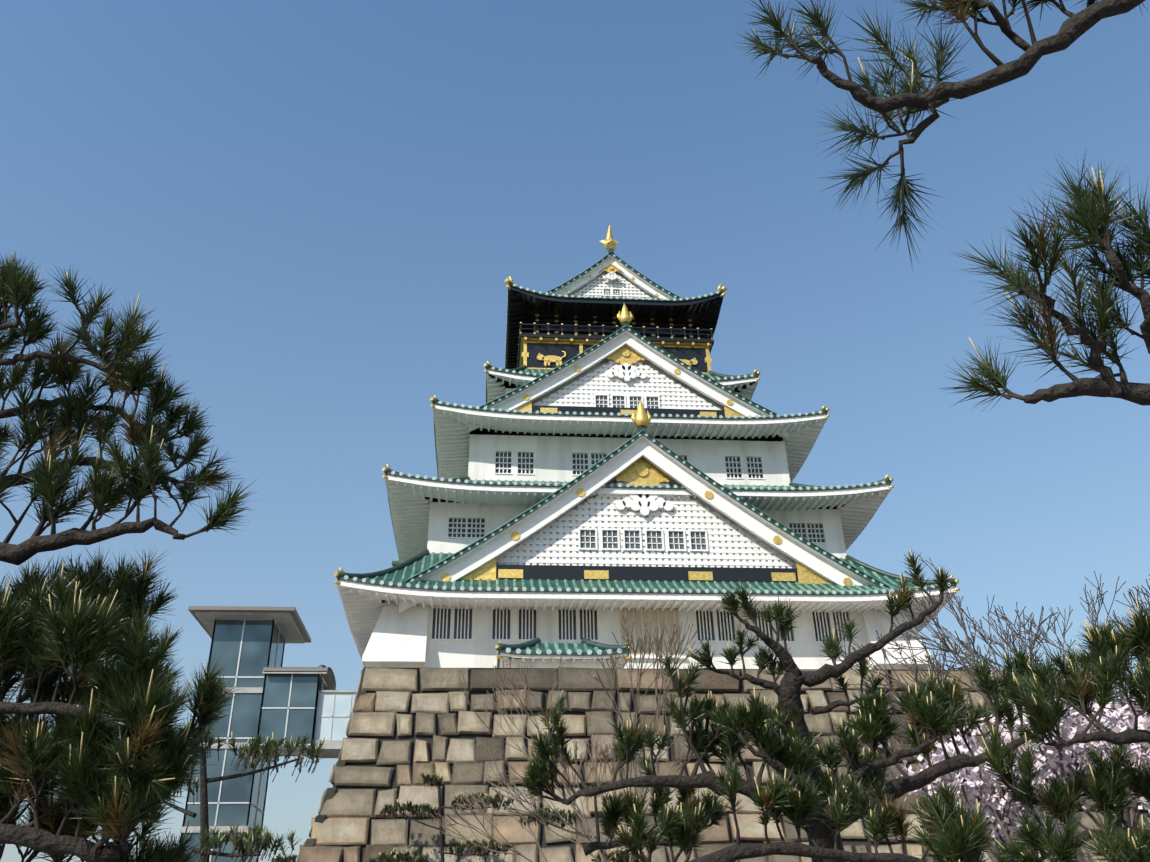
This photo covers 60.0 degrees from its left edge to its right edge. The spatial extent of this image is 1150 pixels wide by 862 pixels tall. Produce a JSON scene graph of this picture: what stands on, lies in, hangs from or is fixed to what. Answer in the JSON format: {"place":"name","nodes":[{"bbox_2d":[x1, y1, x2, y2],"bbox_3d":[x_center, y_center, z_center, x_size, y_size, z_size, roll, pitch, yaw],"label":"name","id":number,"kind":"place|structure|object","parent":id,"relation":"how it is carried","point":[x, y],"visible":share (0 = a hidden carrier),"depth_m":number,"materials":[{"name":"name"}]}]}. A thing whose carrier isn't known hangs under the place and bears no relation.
{"place":"outdoors","nodes":[
{"label":"outdoors","id":0,"kind":"place"},
{"bbox_2d":[180,606,357,861],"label":"elevator tower","id":1,"kind":"structure","parent":0,"point":[277,699],"depth_m":50.77,"materials":[{"name":"blue glass"}]},
{"bbox_2d":[318,665,325,689],"bbox_3d":[-13.132,12.771,51.562,0.520,1.340,0.520,1,-28,-5],"label":"bridge lamp","id":2,"kind":"object","parent":1,"relation":"on","point":[322,666],"visible":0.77,"depth_m":51.53,"materials":[{"name":"grey metal"}]},
{"bbox_2d":[0,0,1149,861],"label":"sky","id":3,"kind":"structure","parent":0,"point":[324,210],"materials":[{"name":"blue"}]},
{"bbox_2d":[441,225,851,585],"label":"gable ornaments","id":4,"kind":"object","parent":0,"point":[652,530],"visible":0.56,"depth_m":56.90},
{"bbox_2d":[362,271,934,669],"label":"castle walls","id":5,"kind":"structure","parent":0,"point":[421,636],"depth_m":55.37,"materials":[{"name":"white paint"}]},
{"bbox_2d":[334,247,959,667],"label":"castle roofs","id":6,"kind":"structure","parent":5,"relation":"on","point":[412,575],"depth_m":57.90,"materials":[{"name":"tile"}]},
{"label":"ground","id":7,"kind":"structure","parent":0,"visible":0},
{"bbox_2d":[0,0,1149,861],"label":"pine","id":8,"kind":"object","parent":7,"relation":"on","point":[120,686],"depth_m":4.95,"materials":[{"name":"green plant"}]},
{"bbox_2d":[296,667,1149,861],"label":"stone base","id":9,"kind":"object","parent":7,"relation":"on","point":[406,728],"visible":0.44,"depth_m":36.79,"materials":[{"name":"grey stone"}]},
{"bbox_2d":[430,556,1149,861],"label":"bare trees","id":10,"kind":"object","parent":7,"relation":"on","point":[1128,815],"visible":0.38,"depth_m":27.41,"materials":[{"name":"brown plant"}]},
{"bbox_2d":[890,693,1149,861],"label":"cherry blossoms","id":11,"kind":"object","parent":7,"relation":"on","point":[1001,811],"visible":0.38,"depth_m":21.79,"materials":[{"name":"pink plant"}]}
]}

